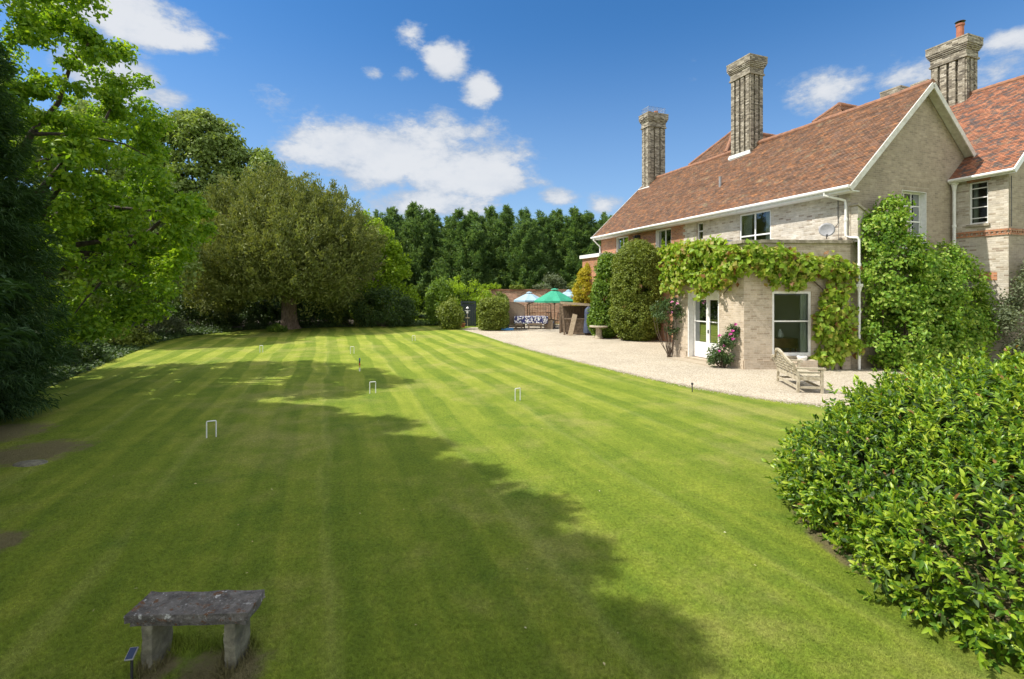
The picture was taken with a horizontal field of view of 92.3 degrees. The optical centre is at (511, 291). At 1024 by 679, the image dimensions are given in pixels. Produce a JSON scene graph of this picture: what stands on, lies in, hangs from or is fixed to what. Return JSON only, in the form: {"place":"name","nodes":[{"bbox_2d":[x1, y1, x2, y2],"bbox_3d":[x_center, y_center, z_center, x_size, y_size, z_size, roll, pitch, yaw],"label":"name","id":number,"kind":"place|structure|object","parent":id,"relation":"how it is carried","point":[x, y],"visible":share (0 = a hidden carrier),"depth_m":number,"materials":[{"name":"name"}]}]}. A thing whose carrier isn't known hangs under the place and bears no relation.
{"place":"outdoors","nodes":[
{"label":"outdoors","id":0,"kind":"place"},
{"bbox_2d":[64,317,437,371],"bbox_3d":[-19.350,2.684,31.000,29.300,0.001,58.000,0,0,0],"label":"flower bed","id":1,"kind":"object","parent":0,"point":[242,326],"visible":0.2,"depth_m":38.43,"materials":[{"name":"plant"}]},
{"bbox_2d":[0,203,36,314],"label":"dark conifer","id":2,"kind":"object","parent":1,"relation":"on","point":[12,284],"visible":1,"depth_m":8.09,"materials":[{"name":"green plant"}]},
{"bbox_2d":[0,285,38,367],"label":"dark conifer","id":3,"kind":"object","parent":1,"relation":"on","point":[4,342],"visible":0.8,"depth_m":8.87,"materials":[{"name":"green plant"}]},
{"bbox_2d":[0,15,81,421],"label":"dark conifer","id":4,"kind":"object","parent":1,"relation":"on","point":[19,382],"visible":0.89,"depth_m":10.46,"materials":[{"name":"green plant"}]},
{"bbox_2d":[20,316,82,364],"bbox_3d":[-17.277,1.814,16.804,4.076,1.880,3.316,0,0,0],"label":"shrub","id":5,"kind":"object","parent":1,"relation":"on","point":[76,346],"visible":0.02,"depth_m":17.40,"materials":[{"name":"green plant"}]},
{"bbox_2d":[55,338,109,362],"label":"shrub","id":6,"kind":"object","parent":1,"relation":"on","point":[93,349],"visible":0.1,"depth_m":18.54,"materials":[{"name":"green plant"}]},
{"bbox_2d":[0,96,205,319],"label":"tall tree","id":7,"kind":"object","parent":1,"relation":"on","point":[116,174],"visible":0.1,"depth_m":24.28,"materials":[{"name":"green plant"}]},
{"bbox_2d":[0,0,219,363],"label":"oak tree","id":8,"kind":"object","parent":1,"relation":"on","point":[147,154],"visible":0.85,"depth_m":13.69,"materials":[{"name":"green plant"}]},
{"bbox_2d":[78,324,160,346],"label":"shrub","id":9,"kind":"object","parent":1,"relation":"on","point":[140,335],"visible":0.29,"depth_m":23.55,"materials":[{"name":"green plant"}]},
{"bbox_2d":[105,170,177,291],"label":"tall tree","id":10,"kind":"object","parent":1,"relation":"on","point":[160,225],"depth_m":42.82,"materials":[{"name":"green plant"}]},
{"bbox_2d":[113,286,194,329],"bbox_3d":[-24.980,1.128,33.785,5.834,3.260,4.166,0,0,0],"label":"shrub","id":11,"kind":"object","parent":1,"relation":"on","point":[177,314],"visible":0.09,"depth_m":34.06,"materials":[{"name":"green plant"}]},
{"bbox_2d":[128,315,186,333],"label":"shrub","id":12,"kind":"object","parent":1,"relation":"on","point":[178,324],"visible":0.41,"depth_m":29.21,"materials":[{"name":"green plant"}]},
{"bbox_2d":[113,107,292,228],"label":"tall tree","id":13,"kind":"object","parent":1,"relation":"on","point":[204,139],"visible":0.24,"depth_m":46.95,"materials":[{"name":"green plant"}]},
{"bbox_2d":[164,294,242,326],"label":"shrub","id":14,"kind":"object","parent":1,"relation":"on","point":[196,319],"visible":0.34,"depth_m":35.89,"materials":[{"name":"green plant"}]},
{"bbox_2d":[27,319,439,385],"bbox_3d":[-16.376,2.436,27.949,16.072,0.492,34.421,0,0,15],"label":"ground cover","id":15,"kind":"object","parent":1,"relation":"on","point":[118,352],"visible":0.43,"depth_m":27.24,"materials":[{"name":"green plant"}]},
{"bbox_2d":[196,294,277,317],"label":"dark tree","id":16,"kind":"object","parent":1,"relation":"on","point":[243,310],"visible":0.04,"depth_m":47.82,"materials":[{"name":"green plant"}]},
{"bbox_2d":[205,297,280,326],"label":"shrub","id":17,"kind":"object","parent":1,"relation":"on","point":[268,317],"visible":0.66,"depth_m":37.15,"materials":[{"name":"green plant"}]},
{"bbox_2d":[176,160,388,328],"bbox_3d":[-16.822,-3.206,34.242,15.585,12.013,12.891,0,0,0],"label":"yew tree","id":18,"kind":"object","parent":1,"relation":"on","point":[263,243],"visible":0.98,"depth_m":31.83,"materials":[{"name":"green plant"}]},
{"bbox_2d":[250,288,322,318],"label":"dark tree","id":19,"kind":"object","parent":1,"relation":"on","point":[278,302],"visible":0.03,"depth_m":46.89,"materials":[{"name":"green plant"}]},
{"bbox_2d":[280,298,350,326],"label":"shrub","id":20,"kind":"object","parent":1,"relation":"on","point":[323,316],"visible":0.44,"depth_m":36.80,"materials":[{"name":"green plant"}]},
{"bbox_2d":[297,269,392,318],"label":"dark tree","id":21,"kind":"object","parent":1,"relation":"on","point":[341,303],"depth_m":47.67,"materials":[{"name":"green plant"}]},
{"bbox_2d":[326,292,373,326],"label":"shrub","id":22,"kind":"object","parent":1,"relation":"on","point":[351,314],"visible":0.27,"depth_m":37.24,"materials":[{"name":"green plant"}]},
{"bbox_2d":[349,288,386,321],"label":"shrub","id":23,"kind":"object","parent":1,"relation":"on","point":[378,306],"visible":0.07,"depth_m":41.03,"materials":[{"name":"green plant"}]},
{"bbox_2d":[350,208,416,312],"bbox_3d":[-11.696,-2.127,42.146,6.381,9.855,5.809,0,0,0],"label":"bright tree","id":24,"kind":"object","parent":1,"relation":"on","point":[397,266],"visible":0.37,"depth_m":41.28,"materials":[{"name":"green plant"}]},
{"bbox_2d":[348,283,419,327],"bbox_3d":[-9.552,1.072,37.230,5.252,3.371,4.193,0,0,0],"label":"shrub","id":25,"kind":"object","parent":1,"relation":"on","point":[405,306],"visible":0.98,"depth_m":36.58,"materials":[{"name":"green plant"}]},
{"bbox_2d":[382,281,422,319],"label":"shrub","id":26,"kind":"object","parent":1,"relation":"on","point":[414,295],"visible":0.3,"depth_m":40.88,"materials":[{"name":"green plant"}]},
{"bbox_2d":[383,206,427,308],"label":"cypress tree","id":27,"kind":"object","parent":1,"relation":"on","point":[391,211],"visible":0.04,"depth_m":52.77,"materials":[{"name":"green plant"}]},
{"bbox_2d":[391,201,445,315],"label":"cypress tree","id":28,"kind":"object","parent":1,"relation":"on","point":[418,223],"visible":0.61,"depth_m":49.51,"materials":[{"name":"green plant"}]},
{"bbox_2d":[411,208,451,314],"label":"cypress tree","id":29,"kind":"object","parent":1,"relation":"on","point":[437,220],"visible":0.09,"depth_m":52.95,"materials":[{"name":"green plant"}]},
{"bbox_2d":[424,291,439,319],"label":"shrub","id":30,"kind":"object","parent":1,"relation":"on","point":[430,312],"visible":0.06,"depth_m":44.36,"materials":[{"name":"green plant"}]},
{"bbox_2d":[421,275,458,325],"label":"shrub","id":31,"kind":"object","parent":1,"relation":"on","point":[433,290],"visible":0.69,"depth_m":38.24,"materials":[{"name":"green plant"}]},
{"bbox_2d":[414,207,497,310],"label":"cypress tree","id":32,"kind":"object","parent":1,"relation":"on","point":[468,231],"visible":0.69,"depth_m":48.20,"materials":[{"name":"green plant"}]},
{"bbox_2d":[435,275,494,322],"bbox_3d":[-3.709,0.700,39.750,5.141,4.104,3.699,0,0,0],"label":"shrub","id":33,"kind":"object","parent":1,"relation":"on","point":[456,287],"visible":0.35,"depth_m":39.53,"materials":[{"name":"green plant"}]},
{"bbox_2d":[415,313,427,319],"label":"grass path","id":34,"kind":"structure","parent":0,"point":[421,317],"depth_m":50.02,"materials":[{"name":"green plant"}]},
{"bbox_2d":[461,301,475,325],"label":"garden gate","id":35,"kind":"structure","parent":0,"point":[472,315],"depth_m":37.72,"materials":[{"name":"blue paint"}]},
{"bbox_2d":[189,323,773,400],"bbox_3d":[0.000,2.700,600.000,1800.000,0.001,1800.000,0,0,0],"label":"ground","id":36,"kind":"structure","parent":0,"point":[431,325],"depth_m":37.56,"materials":[{"name":"green plant"}]},
{"bbox_2d":[437,209,495,295],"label":"cypress tree","id":37,"kind":"object","parent":36,"relation":"on","point":[446,218],"visible":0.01,"depth_m":52.49,"materials":[{"name":"green plant"}]},
{"bbox_2d":[454,204,532,303],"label":"cypress tree","id":38,"kind":"object","parent":36,"relation":"on","point":[495,230],"visible":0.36,"depth_m":49.32,"materials":[{"name":"green plant"}]},
{"bbox_2d":[495,292,508,300],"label":"shrub","id":39,"kind":"object","parent":36,"relation":"on","point":[500,294],"visible":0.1,"depth_m":41.45,"materials":[{"name":"green plant"}]},
{"bbox_2d":[490,203,526,284],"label":"cypress tree","id":40,"kind":"object","parent":36,"relation":"on","point":[506,216],"visible":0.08,"depth_m":52.66,"materials":[{"name":"green plant"}]},
{"bbox_2d":[490,207,556,290],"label":"cypress tree","id":41,"kind":"object","parent":36,"relation":"on","point":[524,246],"visible":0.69,"depth_m":47.80,"materials":[{"name":"green plant"}]},
{"bbox_2d":[482,289,573,323],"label":"garden wall","id":42,"kind":"structure","parent":36,"relation":"on","point":[512,294],"depth_m":41.16,"materials":[{"name":"brown brick"}]},
{"bbox_2d":[481,282,501,288],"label":"wall plant","id":43,"kind":"object","parent":42,"relation":"on","point":[485,286],"depth_m":42.04,"materials":[{"name":"green plant"}]},
{"bbox_2d":[509,284,525,288],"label":"wall plant","id":44,"kind":"object","parent":42,"relation":"on","point":[521,286],"depth_m":41.47,"materials":[{"name":"green plant"}]},
{"bbox_2d":[533,283,552,288],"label":"wall plant","id":45,"kind":"object","parent":42,"relation":"on","point":[538,286],"depth_m":41.11,"materials":[{"name":"green plant"}]},
{"bbox_2d":[567,281,581,288],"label":"wall plant","id":46,"kind":"object","parent":42,"relation":"on","point":[570,285],"depth_m":40.47,"materials":[{"name":"green plant"}]},
{"bbox_2d":[514,209,571,288],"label":"cypress tree","id":47,"kind":"object","parent":36,"relation":"on","point":[542,220],"visible":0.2,"depth_m":50.57,"materials":[{"name":"green plant"}]},
{"bbox_2d":[540,272,569,290],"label":"shrub","id":48,"kind":"object","parent":36,"relation":"on","point":[555,279],"visible":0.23,"depth_m":46.54,"materials":[{"name":"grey plant"}]},
{"bbox_2d":[532,207,578,288],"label":"cypress tree","id":49,"kind":"object","parent":36,"relation":"on","point":[558,214],"visible":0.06,"depth_m":52.20,"materials":[{"name":"green plant"}]},
{"bbox_2d":[538,205,600,290],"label":"cypress tree","id":50,"kind":"object","parent":36,"relation":"on","point":[576,220],"visible":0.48,"depth_m":49.81,"materials":[{"name":"green plant"}]},
{"bbox_2d":[570,209,597,254],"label":"cypress tree","id":51,"kind":"object","parent":36,"relation":"on","point":[590,217],"visible":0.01,"depth_m":52.55,"materials":[{"name":"green plant"}]},
{"bbox_2d":[579,212,611,254],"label":"cypress tree","id":52,"kind":"object","parent":36,"relation":"on","point":[602,221],"visible":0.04,"depth_m":50.88,"materials":[{"name":"green plant"}]},
{"bbox_2d":[579,20,1023,369],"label":"country house","id":53,"kind":"structure","parent":36,"relation":"on","point":[943,147],"depth_m":18.95,"materials":[{"name":"beige brick"}]},
{"bbox_2d":[616,236,627,252],"bbox_3d":[6.851,-2.750,30.276,0.146,1.196,1.296,0,0,-21],"label":"window","id":54,"kind":"structure","parent":53,"relation":"in","point":[620,240],"depth_m":30.64,"materials":[{"name":"white paint"}]},
{"bbox_2d":[656,228,670,258],"bbox_3d":[8.237,-2.554,26.576,0.295,1.588,1.420,0,0,-21],"label":"window","id":55,"kind":"structure","parent":53,"relation":"in","point":[663,236],"depth_m":26.82,"materials":[{"name":"white paint"}]},
{"bbox_2d":[695,222,702,240],"bbox_3d":[9.184,-2.878,23.967,0.235,0.937,0.570,0,0,-21],"label":"window","id":56,"kind":"structure","parent":53,"relation":"in","point":[700,225],"depth_m":24.07,"materials":[{"name":"white paint"}]},
{"bbox_2d":[688,291,718,357],"bbox_3d":[7.457,1.292,18.869,0.338,2.617,1.656,0,0,-21],"label":"french door","id":57,"kind":"structure","parent":53,"relation":"in","point":[703,315],"depth_m":19.15,"materials":[{"name":"white paint"}]},
{"bbox_2d":[740,210,770,239],"bbox_3d":[10.424,-2.575,20.918,0.210,1.550,1.624,0,0,-21],"label":"window","id":58,"kind":"structure","parent":53,"relation":"in","point":[746,219],"depth_m":21.30,"materials":[{"name":"white paint"}]},
{"bbox_2d":[771,291,810,358],"bbox_3d":[9.674,1.170,17.078,1.500,2.340,0.320,0,0,-2],"label":"window","id":59,"kind":"structure","parent":53,"relation":"in","point":[805,296],"depth_m":17.05,"materials":[{"name":"white paint"}]},
{"bbox_2d":[902,190,929,251],"bbox_3d":[14.913,-2.589,18.342,1.530,2.258,0.335,0,0,-21],"label":"window","id":60,"kind":"structure","parent":53,"relation":"in","point":[919,197],"depth_m":18.58,"materials":[{"name":"white paint"}]},
{"bbox_2d":[966,180,989,227],"bbox_3d":[17.466,-3.240,18.342,0.339,1.680,0.690,0,0,-21],"label":"window","id":61,"kind":"structure","parent":53,"relation":"in","point":[976,218],"depth_m":18.51,"materials":[{"name":"white paint"}]},
{"bbox_2d":[0,326,1023,678],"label":"lawn","id":62,"kind":"structure","parent":0,"point":[402,382],"depth_m":6.12,"materials":[{"name":"green plant"}]},
{"bbox_2d":[12,459,47,466],"bbox_3d":[-7.524,2.683,7.678,0.504,0.042,0.331,0,0,0],"label":"flat stone","id":63,"kind":"object","parent":62,"relation":"on","point":[29,463],"visible":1,"depth_m":7.63,"materials":[{"name":"grey stone"}]},
{"bbox_2d":[124,647,138,678],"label":"solar light","id":64,"kind":"object","parent":62,"relation":"on","point":[131,653],"visible":1,"depth_m":3.39,"materials":[{"name":"blue metal"}]},
{"bbox_2d":[125,590,265,670],"bbox_3d":[-2.300,2.494,3.601,0.863,0.448,0.278,0,0,-1],"label":"stone bench","id":65,"kind":"object","parent":62,"relation":"on","point":[156,616],"visible":0.95,"depth_m":3.52,"materials":[{"name":"grey stone"}]},
{"bbox_2d":[127,625,271,678],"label":"long grass","id":66,"kind":"structure","parent":62,"relation":"on","point":[181,640],"depth_m":3.65,"materials":[{"name":"green plant"}]},
{"bbox_2d":[206,420,216,437],"bbox_3d":[-5.536,2.547,9.050,0.172,0.331,0.022,0,0,-27],"label":"croquet hoop","id":67,"kind":"object","parent":62,"relation":"on","point":[215,427],"visible":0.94,"depth_m":9.08,"materials":[{"name":"white metal"}]},
{"bbox_2d":[265,323,288,331],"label":"shrub","id":68,"kind":"object","parent":62,"relation":"on","point":[276,327],"visible":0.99,"depth_m":32.33,"materials":[{"name":"green plant"}]},
{"bbox_2d":[436,294,466,329],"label":"shrub","id":69,"kind":"object","parent":62,"relation":"on","point":[446,309],"visible":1,"depth_m":34.51,"materials":[{"name":"green plant"}]},
{"bbox_2d":[761,342,1023,673],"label":"laurel bush","id":70,"kind":"object","parent":62,"relation":"on","point":[888,439],"visible":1,"depth_m":4.76,"materials":[{"name":"green plant"}]},
{"bbox_2d":[0,0,1023,238],"label":"sky","id":71,"kind":"structure","parent":0,"point":[444,106],"materials":[{"name":"blue"}]},
{"bbox_2d":[509,324,558,331],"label":"patio","id":72,"kind":"structure","parent":0,"point":[535,328],"depth_m":34.47,"materials":[{"name":"beige stone"}]},
{"bbox_2d":[499,302,524,328],"bbox_3d":[0.015,1.731,35.400,1.899,1.938,0.080,0,0,0],"label":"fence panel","id":73,"kind":"object","parent":72,"relation":"on","point":[517,309],"visible":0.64,"depth_m":35.39,"materials":[{"name":"brown wood"}]},
{"bbox_2d":[514,292,538,325],"bbox_3d":[1.330,1.357,38.000,2.310,2.663,2.310,0,0,39],"label":"parasol","id":74,"kind":"object","parent":72,"relation":"on","point":[529,297],"visible":0.82,"depth_m":37.39,"materials":[{"name":"blue fabric"}]},
{"bbox_2d":[528,323,541,328],"bbox_3d":[1.626,2.473,34.839,0.950,0.430,0.400,0,0,-6],"label":"rattan bench","id":75,"kind":"object","parent":72,"relation":"on","point":[529,324],"visible":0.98,"depth_m":34.66,"materials":[{"name":"brown wicker"}]},
{"bbox_2d":[527,302,550,324],"bbox_3d":[2.134,1.737,38.800,1.974,1.927,0.080,0,0,0],"label":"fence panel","id":76,"kind":"object","parent":72,"relation":"on","point":[540,310],"visible":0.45,"depth_m":38.77,"materials":[{"name":"brown wood"}]},
{"bbox_2d":[544,320,553,328],"bbox_3d":[2.671,2.238,35.225,0.620,0.900,0.780,0,0,15],"label":"rattan armchair","id":77,"kind":"object","parent":72,"relation":"on","point":[550,324],"visible":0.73,"depth_m":34.83,"materials":[{"name":"brown wicker"}]},
{"bbox_2d":[534,288,572,328],"bbox_3d":[3.085,1.235,35.600,2.809,2.906,2.809,0,0,-34],"label":"parasol","id":78,"kind":"object","parent":72,"relation":"on","point":[554,296],"visible":0.93,"depth_m":34.85,"materials":[{"name":"green fabric"}]},
{"bbox_2d":[563,289,572,305],"bbox_3d":[4.543,1.276,39.500,1.940,2.824,1.940,0,0,-28],"label":"parasol","id":79,"kind":"object","parent":72,"relation":"on","point":[568,292],"visible":0.38,"depth_m":39.03,"materials":[{"name":"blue fabric"}]},
{"bbox_3d":[1.349,2.244,35.200,2.300,0.888,0.900,0,0,-2],"label":"garden table","id":80,"kind":"object","parent":72,"relation":"on","visible":0},
{"bbox_2d":[514,316,547,323],"bbox_3d":[1.351,2.040,35.198,2.466,0.500,1.075,0,0,-2],"label":"tablecloth","id":81,"kind":"object","parent":80,"relation":"on","point":[530,319],"visible":1,"depth_m":34.70,"materials":[{"name":"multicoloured fabric"}]},
{"bbox_2d":[462,327,999,405],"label":"gravel drive","id":82,"kind":"structure","parent":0,"point":[650,358],"depth_m":16.92,"materials":[{"name":"beige gravel"}]},
{"bbox_2d":[476,296,510,330],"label":"clipped hedge","id":83,"kind":"object","parent":82,"relation":"on","point":[494,320],"visible":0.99,"depth_m":33.41,"materials":[{"name":"green plant"}]},
{"bbox_2d":[568,314,576,335],"bbox_3d":[3.700,2.055,30.013,0.280,1.350,0.060,15,-14,0],"label":"plank","id":84,"kind":"object","parent":82,"relation":"on","point":[572,324],"visible":0.9,"depth_m":29.98,"materials":[{"name":"beige wood"}]},
{"bbox_2d":[559,302,590,334],"bbox_3d":[4.090,1.668,30.874,2.161,2.055,1.540,0,0,3],"label":"garden bar","id":85,"kind":"object","parent":82,"relation":"on","point":[566,313],"visible":0.7,"depth_m":31.47,"materials":[{"name":"brown wood"}]},
{"bbox_2d":[570,262,591,305],"bbox_3d":[4.941,0.305,32.272,2.206,4.892,2.015,0,0,0],"label":"golden conifer","id":86,"kind":"object","parent":82,"relation":"on","point":[577,293],"visible":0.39,"depth_m":31.84,"materials":[{"name":"yellow plant"}]},
{"bbox_2d":[583,306,591,334],"bbox_3d":[4.675,1.807,30.021,0.650,1.758,0.572,0,0,0],"label":"covered barbecue","id":87,"kind":"object","parent":82,"relation":"on","point":[585,329],"visible":0.59,"depth_m":29.87,"materials":[{"name":"blue fabric"}]},
{"bbox_2d":[589,325,607,338],"bbox_3d":[4.934,2.324,27.931,1.080,0.745,1.080,0,0,-11],"label":"stone table","id":88,"kind":"object","parent":82,"relation":"on","point":[598,333],"visible":0.94,"depth_m":27.76,"materials":[{"name":"beige stone"}]},
{"bbox_2d":[586,251,617,337],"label":"tall shrub","id":89,"kind":"object","parent":82,"relation":"on","point":[597,315],"visible":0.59,"depth_m":28.14,"materials":[{"name":"green plant"}]},
{"bbox_2d":[608,238,663,340],"bbox_3d":[6.814,-0.090,27.023,3.170,5.679,2.725,0,0,0],"label":"clipped hedge","id":90,"kind":"object","parent":82,"relation":"on","point":[634,269],"visible":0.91,"depth_m":26.20,"materials":[{"name":"green plant"}]},
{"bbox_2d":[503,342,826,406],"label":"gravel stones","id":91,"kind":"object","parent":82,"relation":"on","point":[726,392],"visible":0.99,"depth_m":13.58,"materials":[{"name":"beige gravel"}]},
{"bbox_2d":[650,297,685,356],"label":"climbing rose","id":92,"kind":"object","parent":82,"relation":"on","point":[665,304],"visible":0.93,"depth_m":20.04,"materials":[{"name":"green plant"}]},
{"bbox_2d":[706,323,739,367],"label":"climbing rose","id":93,"kind":"object","parent":82,"relation":"on","point":[718,355],"visible":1,"depth_m":17.20,"materials":[{"name":"green plant"}]},
{"bbox_2d":[656,234,867,370],"bbox_3d":[8.530,0.303,18.291,3.965,4.800,7.023,0,0,-39],"label":"grape vine","id":94,"kind":"object","parent":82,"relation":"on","point":[834,327],"visible":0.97,"depth_m":16.71,"materials":[{"name":"green plant"}]},
{"bbox_2d":[774,337,797,351],"bbox_3d":[9.673,2.210,18.135,1.500,0.980,0.455,0,0,0],"label":"sideboard","id":95,"kind":"object","parent":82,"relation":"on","point":[788,342],"visible":0.37,"depth_m":17.91,"materials":[{"name":"brown wood"}]},
{"bbox_2d":[776,329,783,337],"bbox_3d":[9.893,1.559,18.143,0.240,0.320,0.234,0,0,0],"label":"vase","id":96,"kind":"object","parent":95,"relation":"on","point":[779,334],"visible":1,"depth_m":18.07,"materials":[{"name":"grey ceramic"}]},
{"bbox_2d":[771,348,825,393],"bbox_3d":[7.966,2.152,13.848,0.951,1.091,1.725,0,0,12],"label":"garden bench","id":97,"kind":"object","parent":82,"relation":"on","point":[798,373],"visible":1,"depth_m":13.35,"materials":[{"name":"beige wood"}]},
{"bbox_2d":[792,359,817,370],"bbox_3d":[9.955,2.516,16.701,0.680,0.360,0.320,0,0,0],"label":"stone block","id":98,"kind":"object","parent":82,"relation":"on","point":[810,363],"depth_m":16.54,"materials":[{"name":"stone"}]},
{"bbox_2d":[797,355,806,359],"bbox_3d":[9.855,2.269,16.701,0.320,0.130,0.312,0,0,0],"label":"white bowl","id":99,"kind":"object","parent":98,"relation":"on","point":[801,357],"visible":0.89,"depth_m":16.58,"materials":[{"name":"ceramic"}]},
{"bbox_2d":[855,191,977,371],"bbox_3d":[13.806,-0.367,16.980,4.178,6.137,2.404,0,0,-20],"label":"climbing hydrangea","id":100,"kind":"object","parent":82,"relation":"on","point":[921,265],"visible":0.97,"depth_m":16.50,"materials":[{"name":"green plant"}]},
{"bbox_2d":[916,238,1003,365],"bbox_3d":[16.015,0.393,17.795,3.209,4.618,2.316,0,0,0],"label":"climbing shrub","id":101,"kind":"object","parent":82,"relation":"on","point":[978,317],"visible":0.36,"depth_m":17.36,"materials":[{"name":"green plant"}]},
{"bbox_2d":[989,260,1023,354],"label":"evergreen shrub","id":102,"kind":"object","parent":82,"relation":"on","point":[1007,315],"visible":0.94,"depth_m":17.09,"materials":[{"name":"green plant"}]}
]}

